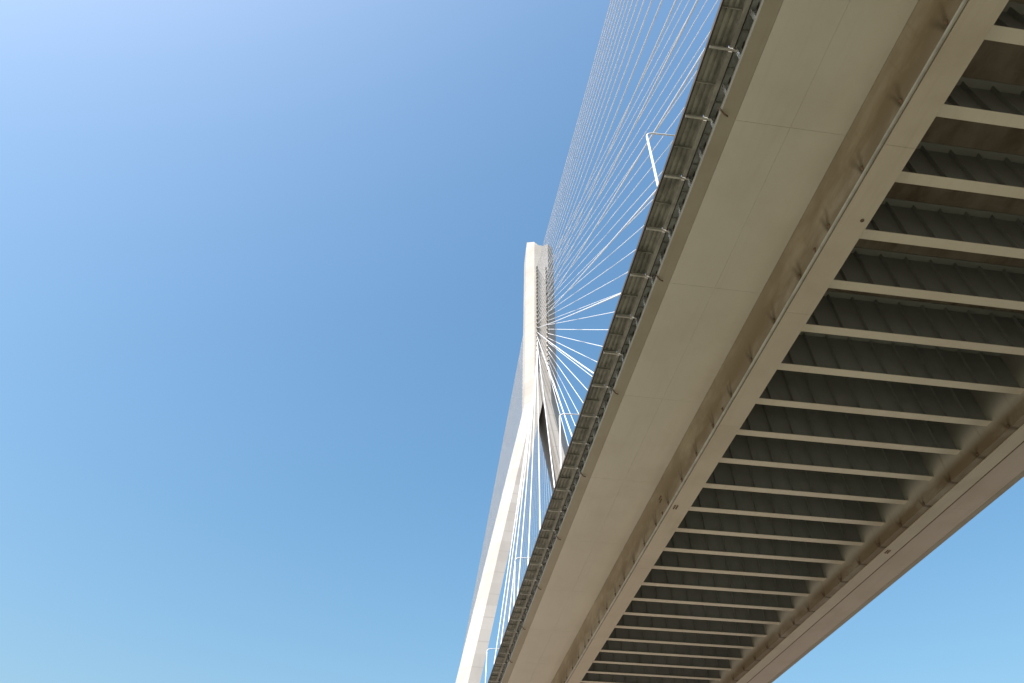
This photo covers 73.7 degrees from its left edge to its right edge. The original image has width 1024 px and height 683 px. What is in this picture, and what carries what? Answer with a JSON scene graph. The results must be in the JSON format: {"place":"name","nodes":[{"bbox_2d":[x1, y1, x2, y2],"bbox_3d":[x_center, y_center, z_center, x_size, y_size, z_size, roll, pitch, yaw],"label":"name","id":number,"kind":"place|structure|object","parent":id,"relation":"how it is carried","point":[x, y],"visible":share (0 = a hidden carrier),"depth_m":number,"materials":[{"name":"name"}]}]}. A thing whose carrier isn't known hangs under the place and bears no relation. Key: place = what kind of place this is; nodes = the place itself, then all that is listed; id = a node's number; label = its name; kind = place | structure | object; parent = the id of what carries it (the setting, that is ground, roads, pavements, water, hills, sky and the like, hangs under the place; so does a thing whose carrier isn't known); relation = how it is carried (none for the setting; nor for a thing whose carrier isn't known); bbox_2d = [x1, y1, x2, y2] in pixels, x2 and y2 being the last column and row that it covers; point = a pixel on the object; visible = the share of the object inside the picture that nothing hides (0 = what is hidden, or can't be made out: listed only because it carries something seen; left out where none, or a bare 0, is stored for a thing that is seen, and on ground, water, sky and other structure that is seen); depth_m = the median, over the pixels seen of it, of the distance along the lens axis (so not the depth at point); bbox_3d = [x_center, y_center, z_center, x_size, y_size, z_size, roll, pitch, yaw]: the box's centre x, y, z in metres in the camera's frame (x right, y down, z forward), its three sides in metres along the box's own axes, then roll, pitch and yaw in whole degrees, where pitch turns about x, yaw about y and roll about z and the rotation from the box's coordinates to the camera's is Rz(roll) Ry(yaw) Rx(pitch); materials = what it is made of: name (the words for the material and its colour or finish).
{"place":"outdoors","nodes":[
{"label":"outdoors","id":0,"kind":"place"},
{"bbox_2d":[0,0,1023,682],"label":"sky","id":1,"kind":"structure","parent":0,"point":[262,261],"materials":[{"name":"blue"}]},
{"label":"ground","id":2,"kind":"structure","parent":0,"visible":0},
{"bbox_2d":[456,242,567,682],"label":"pylon","id":3,"kind":"object","parent":2,"relation":"on","point":[477,640],"visible":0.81,"depth_m":148.84,"materials":[{"name":"concrete"}]},
{"bbox_2d":[461,339,522,658],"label":"stay cable","id":4,"kind":"object","parent":3,"relation":"attached to","point":[493,492],"visible":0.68,"depth_m":213.66,"materials":[{"name":"white metal"}]},
{"bbox_2d":[464,342,522,645],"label":"stay cable","id":5,"kind":"object","parent":3,"relation":"attached to","point":[494,490],"visible":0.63,"depth_m":211.17,"materials":[{"name":"white metal"}]},
{"bbox_2d":[466,346,522,637],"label":"stay cable","id":6,"kind":"object","parent":3,"relation":"attached to","point":[495,488],"visible":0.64,"depth_m":208.82,"materials":[{"name":"white metal"}]},
{"bbox_2d":[469,349,522,625],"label":"stay cable","id":7,"kind":"object","parent":3,"relation":"attached to","point":[496,484],"visible":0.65,"depth_m":206.32,"materials":[{"name":"white metal"}]},
{"bbox_2d":[471,352,522,617],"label":"stay cable","id":8,"kind":"object","parent":3,"relation":"attached to","point":[497,483],"visible":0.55,"depth_m":203.98,"materials":[{"name":"white metal"}]},
{"bbox_2d":[474,356,522,605],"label":"stay cable","id":9,"kind":"object","parent":3,"relation":"attached to","point":[498,480],"visible":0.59,"depth_m":201.59,"materials":[{"name":"white metal"}]},
{"bbox_2d":[476,359,522,597],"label":"stay cable","id":10,"kind":"object","parent":3,"relation":"attached to","point":[500,474],"visible":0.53,"depth_m":198.86,"materials":[{"name":"white metal"}]},
{"bbox_2d":[479,363,522,585],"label":"stay cable","id":11,"kind":"object","parent":3,"relation":"attached to","point":[501,472],"visible":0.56,"depth_m":196.58,"materials":[{"name":"white metal"}]},
{"bbox_2d":[482,366,522,573],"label":"stay cable","id":12,"kind":"object","parent":3,"relation":"attached to","point":[503,466],"visible":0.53,"depth_m":194.05,"materials":[{"name":"white metal"}]},
{"bbox_2d":[485,370,522,561],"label":"stay cable","id":13,"kind":"object","parent":3,"relation":"attached to","point":[504,463],"visible":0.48,"depth_m":191.80,"materials":[{"name":"white metal"}]},
{"bbox_2d":[498,547,510,650],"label":"stay cable","id":14,"kind":"object","parent":3,"relation":"attached to","point":[503,608],"visible":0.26,"depth_m":229.36,"materials":[{"name":"white metal"}]},
{"bbox_2d":[488,374,522,549],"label":"stay cable","id":15,"kind":"object","parent":3,"relation":"attached to","point":[505,461],"visible":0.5,"depth_m":189.41,"materials":[{"name":"white metal"}]},
{"bbox_2d":[500,548,511,643],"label":"stay cable","id":16,"kind":"object","parent":3,"relation":"attached to","point":[506,592],"visible":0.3,"depth_m":223.98,"materials":[{"name":"white metal"}]},
{"bbox_2d":[491,378,522,537],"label":"stay cable","id":17,"kind":"object","parent":3,"relation":"attached to","point":[507,456],"visible":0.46,"depth_m":187.31,"materials":[{"name":"white metal"}]},
{"bbox_2d":[495,381,522,521],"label":"stay cable","id":18,"kind":"object","parent":3,"relation":"attached to","point":[509,450],"visible":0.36,"depth_m":184.93,"materials":[{"name":"white metal"}]},
{"bbox_2d":[498,390,521,509],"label":"stay cable","id":19,"kind":"object","parent":3,"relation":"attached to","point":[510,448],"visible":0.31,"depth_m":182.90,"materials":[{"name":"white metal"}]},
{"bbox_2d":[504,520,516,631],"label":"stay cable","id":20,"kind":"object","parent":3,"relation":"attached to","point":[508,593],"visible":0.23,"depth_m":218.16,"materials":[{"name":"white metal"}]},
{"bbox_2d":[502,394,521,492],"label":"stay cable","id":21,"kind":"object","parent":3,"relation":"attached to","point":[512,442],"visible":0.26,"depth_m":180.73,"materials":[{"name":"white metal"}]},
{"bbox_2d":[506,511,518,625],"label":"stay cable","id":22,"kind":"object","parent":3,"relation":"attached to","point":[512,567],"visible":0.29,"depth_m":212.58,"materials":[{"name":"white metal"}]},
{"bbox_2d":[506,398,521,476],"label":"stay cable","id":23,"kind":"object","parent":3,"relation":"attached to","point":[514,436],"visible":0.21,"depth_m":178.73,"materials":[{"name":"white metal"}]},
{"bbox_2d":[508,502,520,618],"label":"stay cable","id":24,"kind":"object","parent":3,"relation":"attached to","point":[514,559],"visible":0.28,"depth_m":209.16,"materials":[{"name":"white metal"}]},
{"bbox_2d":[494,373,536,662],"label":"stay cable","id":25,"kind":"object","parent":3,"relation":"attached to","point":[511,544],"visible":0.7,"depth_m":115.95,"materials":[{"name":"white metal"}]},
{"bbox_2d":[509,402,521,464],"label":"stay cable","id":26,"kind":"object","parent":3,"relation":"attached to","point":[515,433],"visible":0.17,"depth_m":176.83,"materials":[{"name":"white metal"}]},
{"bbox_2d":[500,398,532,644],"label":"stay cable","id":27,"kind":"object","parent":3,"relation":"attached to","point":[515,530],"visible":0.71,"depth_m":111.62,"materials":[{"name":"white metal"}]},
{"bbox_2d":[512,484,524,607],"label":"stay cable","id":28,"kind":"object","parent":3,"relation":"attached to","point":[518,543],"visible":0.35,"depth_m":202.49,"materials":[{"name":"white metal"}]},
{"bbox_2d":[516,505,524,597],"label":"stay cable","id":29,"kind":"object","parent":3,"relation":"attached to","point":[519,560],"visible":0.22,"depth_m":198.39,"materials":[{"name":"white metal"}]},
{"bbox_2d":[515,475,526,592],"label":"stay cable","id":30,"kind":"object","parent":3,"relation":"attached to","point":[520,535],"visible":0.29,"depth_m":199.31,"materials":[{"name":"white metal"}]},
{"bbox_2d":[508,381,534,621],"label":"stay cable","id":31,"kind":"object","parent":3,"relation":"attached to","point":[520,510],"visible":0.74,"depth_m":108.15,"materials":[{"name":"white metal"}]},
{"bbox_2d":[518,462,529,591],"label":"stay cable","id":32,"kind":"object","parent":3,"relation":"attached to","point":[524,520],"visible":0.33,"depth_m":193.23,"materials":[{"name":"white metal"}]},
{"bbox_2d":[520,453,531,586],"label":"stay cable","id":33,"kind":"object","parent":3,"relation":"attached to","point":[525,522],"visible":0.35,"depth_m":190.86,"materials":[{"name":"white metal"}]},
{"bbox_2d":[517,372,535,594],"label":"stay cable","id":34,"kind":"object","parent":3,"relation":"attached to","point":[525,494],"visible":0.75,"depth_m":102.06,"materials":[{"name":"white metal"}]},
{"bbox_2d":[522,448,532,580],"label":"stay cable","id":35,"kind":"object","parent":3,"relation":"attached to","point":[527,514],"visible":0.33,"depth_m":187.97,"materials":[{"name":"white metal"}]},
{"bbox_2d":[525,439,534,568],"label":"stay cable","id":36,"kind":"object","parent":3,"relation":"attached to","point":[528,519],"visible":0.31,"depth_m":185.66,"materials":[{"name":"white metal"}]},
{"bbox_2d":[527,435,535,562],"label":"stay cable","id":37,"kind":"object","parent":3,"relation":"attached to","point":[532,482],"visible":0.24,"depth_m":182.10,"materials":[{"name":"white metal"}]},
{"bbox_2d":[527,360,536,565],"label":"stay cable","id":38,"kind":"object","parent":3,"relation":"attached to","point":[531,473],"visible":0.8,"depth_m":96.85,"materials":[{"name":"white metal"}]},
{"bbox_2d":[529,430,536,559],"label":"stay cable","id":39,"kind":"object","parent":3,"relation":"attached to","point":[533,491],"visible":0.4,"depth_m":179.92,"materials":[{"name":"white metal"}]},
{"bbox_2d":[531,428,537,553],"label":"stay cable","id":40,"kind":"object","parent":3,"relation":"attached to","point":[534,491],"visible":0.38,"depth_m":177.58,"materials":[{"name":"white metal"}]},
{"bbox_2d":[534,451,537,540],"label":"stay cable","id":41,"kind":"object","parent":3,"relation":"attached to","point":[535,502],"visible":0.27,"depth_m":175.14,"materials":[{"name":"white metal"}]},
{"bbox_2d":[536,434,539,539],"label":"stay cable","id":42,"kind":"object","parent":3,"relation":"attached to","point":[537,493],"visible":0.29,"depth_m":172.62,"materials":[{"name":"white metal"}]},
{"bbox_2d":[537,347,540,527],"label":"stay cable","id":43,"kind":"object","parent":3,"relation":"attached to","point":[538,447],"visible":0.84,"depth_m":92.63,"materials":[{"name":"white metal"}]},
{"bbox_2d":[542,447,542,491],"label":"stay cable","id":44,"kind":"object","parent":3,"relation":"attached to","point":[542,469],"visible":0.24,"depth_m":166.32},
{"bbox_2d":[537,341,554,486],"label":"stay cable","id":45,"kind":"object","parent":3,"relation":"attached to","point":[546,423],"visible":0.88,"depth_m":84.80,"materials":[{"name":"white metal"}]},
{"bbox_2d":[537,337,571,436],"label":"stay cable","id":46,"kind":"object","parent":3,"relation":"attached to","point":[556,393],"visible":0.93,"depth_m":78.90,"materials":[{"name":"white metal"}]},
{"bbox_2d":[548,371,568,445],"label":"stay cable","id":47,"kind":"object","parent":3,"relation":"attached to","point":[558,408],"visible":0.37,"depth_m":149.91,"materials":[{"name":"white metal"}]},
{"bbox_2d":[548,361,575,425],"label":"stay cable","id":48,"kind":"object","parent":3,"relation":"attached to","point":[562,394],"visible":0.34,"depth_m":147.84,"materials":[{"name":"white metal"}]},
{"bbox_2d":[548,356,578,413],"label":"stay cable","id":49,"kind":"object","parent":3,"relation":"attached to","point":[564,386],"visible":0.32,"depth_m":146.87,"materials":[{"name":"white metal"}]},
{"bbox_2d":[537,332,593,373],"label":"stay cable","id":50,"kind":"object","parent":3,"relation":"attached to","point":[570,356],"visible":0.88,"depth_m":71.03,"materials":[{"name":"white metal"}]},
{"bbox_2d":[548,351,582,401],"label":"stay cable","id":51,"kind":"object","parent":3,"relation":"attached to","point":[566,378],"visible":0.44,"depth_m":145.60,"materials":[{"name":"white metal"}]},
{"bbox_2d":[548,347,587,390],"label":"stay cable","id":52,"kind":"object","parent":3,"relation":"attached to","point":[567,368],"visible":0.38,"depth_m":144.61,"materials":[{"name":"white metal"}]},
{"bbox_2d":[548,342,590,375],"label":"stay cable","id":53,"kind":"object","parent":3,"relation":"attached to","point":[570,359],"visible":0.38,"depth_m":143.44,"materials":[{"name":"white metal"}]},
{"bbox_2d":[537,0,611,265],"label":"stay cable","id":54,"kind":"object","parent":3,"relation":"attached to","point":[578,119],"visible":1,"depth_m":121.72,"materials":[{"name":"white metal"}]},
{"bbox_2d":[537,0,613,269],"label":"stay cable","id":55,"kind":"object","parent":3,"relation":"attached to","point":[580,118],"visible":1,"depth_m":117.53,"materials":[{"name":"white metal"}]},
{"bbox_2d":[548,333,602,346],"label":"stay cable","id":56,"kind":"object","parent":3,"relation":"attached to","point":[577,340],"visible":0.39,"depth_m":139.50,"materials":[{"name":"white metal"}]},
{"bbox_2d":[537,0,615,272],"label":"stay cable","id":57,"kind":"object","parent":3,"relation":"attached to","point":[581,121],"visible":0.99,"depth_m":115.37,"materials":[{"name":"white metal"}]},
{"bbox_2d":[537,0,618,276],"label":"stay cable","id":58,"kind":"object","parent":3,"relation":"attached to","point":[582,122],"visible":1,"depth_m":111.80,"materials":[{"name":"white metal"}]},
{"bbox_2d":[537,0,621,280],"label":"stay cable","id":59,"kind":"object","parent":3,"relation":"attached to","point":[584,124],"visible":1,"depth_m":108.44,"materials":[{"name":"white metal"}]},
{"bbox_2d":[538,293,620,327],"bbox_3d":[6.891,-3.323,101.415,0.126,97.490,99.522,2,-44,0],"label":"stay cable","id":60,"kind":"object","parent":3,"relation":"attached to","point":[588,307],"visible":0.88,"depth_m":62.02,"materials":[{"name":"white metal"}]},
{"bbox_2d":[553,329,607,329],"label":"stay cable","id":61,"kind":"object","parent":3,"relation":"attached to","point":[580,329],"visible":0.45,"depth_m":137.88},
{"bbox_2d":[537,0,624,283],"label":"stay cable","id":62,"kind":"object","parent":3,"relation":"attached to","point":[586,124],"visible":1,"depth_m":104.27,"materials":[{"name":"white metal"}]},
{"bbox_2d":[549,312,612,324],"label":"stay cable","id":63,"kind":"object","parent":3,"relation":"attached to","point":[582,318],"visible":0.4,"depth_m":137.22,"materials":[{"name":"white metal"}]},
{"bbox_2d":[537,0,628,287],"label":"stay cable","id":64,"kind":"object","parent":3,"relation":"attached to","point":[589,124],"visible":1,"depth_m":99.88,"materials":[{"name":"white metal"}]},
{"bbox_2d":[548,293,619,320],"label":"stay cable","id":65,"kind":"object","parent":3,"relation":"attached to","point":[585,306],"visible":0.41,"depth_m":134.86,"materials":[{"name":"white metal"}]},
{"bbox_2d":[537,0,633,291],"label":"stay cable","id":66,"kind":"object","parent":3,"relation":"attached to","point":[591,128],"visible":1,"depth_m":96.45,"materials":[{"name":"white metal"}]},
{"bbox_2d":[547,272,627,316],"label":"stay cable","id":67,"kind":"object","parent":3,"relation":"attached to","point":[591,292],"visible":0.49,"depth_m":130.28,"materials":[{"name":"white metal"}]},
{"bbox_2d":[537,0,638,295],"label":"stay cable","id":68,"kind":"object","parent":3,"relation":"attached to","point":[595,125],"visible":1,"depth_m":90.36,"materials":[{"name":"white metal"}]},
{"bbox_2d":[537,0,644,299],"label":"stay cable","id":69,"kind":"object","parent":3,"relation":"attached to","point":[599,126],"visible":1,"depth_m":84.81,"materials":[{"name":"white metal"}]},
{"bbox_2d":[550,249,635,310],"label":"stay cable","id":70,"kind":"object","parent":3,"relation":"attached to","point":[596,277],"visible":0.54,"depth_m":128.87,"materials":[{"name":"white metal"}]},
{"bbox_2d":[537,0,652,303],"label":"stay cable","id":71,"kind":"object","parent":3,"relation":"attached to","point":[604,127],"visible":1,"depth_m":78.56,"materials":[{"name":"white metal"}]},
{"bbox_2d":[547,226,643,308],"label":"stay cable","id":72,"kind":"object","parent":3,"relation":"attached to","point":[601,262],"visible":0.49,"depth_m":125.11,"materials":[{"name":"white metal"}]},
{"bbox_2d":[537,190,655,323],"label":"stay cable","id":73,"kind":"object","parent":3,"relation":"attached to","point":[640,208],"visible":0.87,"depth_m":55.34,"materials":[{"name":"white metal"}]},
{"bbox_2d":[537,0,662,306],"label":"stay cable","id":74,"kind":"object","parent":3,"relation":"attached to","point":[611,125],"visible":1,"depth_m":71.02,"materials":[{"name":"white metal"}]},
{"bbox_2d":[547,200,652,304],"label":"stay cable","id":75,"kind":"object","parent":3,"relation":"attached to","point":[591,260],"visible":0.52,"depth_m":138.76,"materials":[{"name":"white metal"}]},
{"bbox_2d":[547,172,661,300],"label":"stay cable","id":76,"kind":"object","parent":3,"relation":"attached to","point":[610,230],"visible":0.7,"depth_m":121.34,"materials":[{"name":"white metal"}]},
{"bbox_2d":[537,0,676,310],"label":"stay cable","id":77,"kind":"object","parent":3,"relation":"attached to","point":[620,125],"visible":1,"depth_m":62.80,"materials":[{"name":"white metal"}]},
{"bbox_2d":[547,141,672,296],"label":"stay cable","id":78,"kind":"object","parent":3,"relation":"attached to","point":[617,210],"visible":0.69,"depth_m":118.37,"materials":[{"name":"white metal"}]},
{"bbox_2d":[546,0,681,267],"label":"stay cable","id":79,"kind":"object","parent":3,"relation":"attached to","point":[626,110],"visible":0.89,"depth_m":120.66,"materials":[{"name":"white metal"}]},
{"bbox_2d":[547,108,683,292],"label":"stay cable","id":80,"kind":"object","parent":3,"relation":"attached to","point":[625,187],"visible":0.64,"depth_m":113.50,"materials":[{"name":"white metal"}]},
{"bbox_2d":[547,21,685,273],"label":"stay cable","id":81,"kind":"object","parent":3,"relation":"attached to","point":[625,131],"visible":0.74,"depth_m":116.94,"materials":[{"name":"white metal"}]},
{"bbox_2d":[537,0,698,315],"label":"stay cable","id":82,"kind":"object","parent":3,"relation":"attached to","point":[693,8],"visible":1,"depth_m":53.90,"materials":[{"name":"white metal"}]},
{"bbox_2d":[546,0,689,271],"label":"stay cable","id":83,"kind":"object","parent":3,"relation":"attached to","point":[630,112],"visible":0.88,"depth_m":113.80,"materials":[{"name":"white metal"}]},
{"bbox_2d":[537,48,704,319],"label":"stay cable","id":84,"kind":"object","parent":3,"relation":"attached to","point":[681,87],"visible":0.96,"depth_m":48.22,"materials":[{"name":"white metal"}]},
{"bbox_2d":[548,71,696,287],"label":"stay cable","id":85,"kind":"object","parent":3,"relation":"attached to","point":[628,170],"visible":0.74,"depth_m":116.67,"materials":[{"name":"white metal"}]},
{"bbox_2d":[546,0,706,278],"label":"stay cable","id":86,"kind":"object","parent":3,"relation":"attached to","point":[640,116],"visible":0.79,"depth_m":105.86,"materials":[{"name":"white metal"}]},
{"bbox_2d":[547,32,709,284],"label":"stay cable","id":87,"kind":"object","parent":3,"relation":"attached to","point":[640,140],"visible":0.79,"depth_m":107.65,"materials":[{"name":"white metal"}]},
{"bbox_2d":[547,0,717,280],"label":"stay cable","id":88,"kind":"object","parent":3,"relation":"attached to","point":[646,117],"visible":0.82,"depth_m":105.09,"materials":[{"name":"white metal"}]},
{"bbox_2d":[488,0,1023,682],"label":"bridge deck","id":89,"kind":"structure","parent":3,"relation":"on","point":[798,434],"depth_m":33.64,"materials":[{"name":"concrete"}]},
{"bbox_2d":[485,648,498,682],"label":"street lamp","id":90,"kind":"object","parent":89,"relation":"on","point":[486,662],"visible":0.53,"depth_m":91.05,"materials":[{"name":"white metal"}]},
{"bbox_2d":[513,557,526,606],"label":"street lamp","id":91,"kind":"object","parent":89,"relation":"on","point":[514,579],"visible":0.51,"depth_m":71.79,"materials":[{"name":"white metal"}]},
{"bbox_2d":[559,413,578,469],"bbox_3d":[5.536,9.550,52.410,3.964,10.270,0.361,7,-45,-5],"label":"street lamp","id":92,"kind":"object","parent":89,"relation":"on","point":[560,437],"visible":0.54,"depth_m":54.05,"materials":[{"name":"white metal"}]},
{"bbox_2d":[646,132,674,185],"bbox_3d":[9.075,-7.873,34.502,3.964,10.270,0.361,7,-45,-5],"label":"street lamp","id":93,"kind":"object","parent":89,"relation":"on","point":[653,166],"visible":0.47,"depth_m":36.13,"materials":[{"name":"white metal"}]}
]}

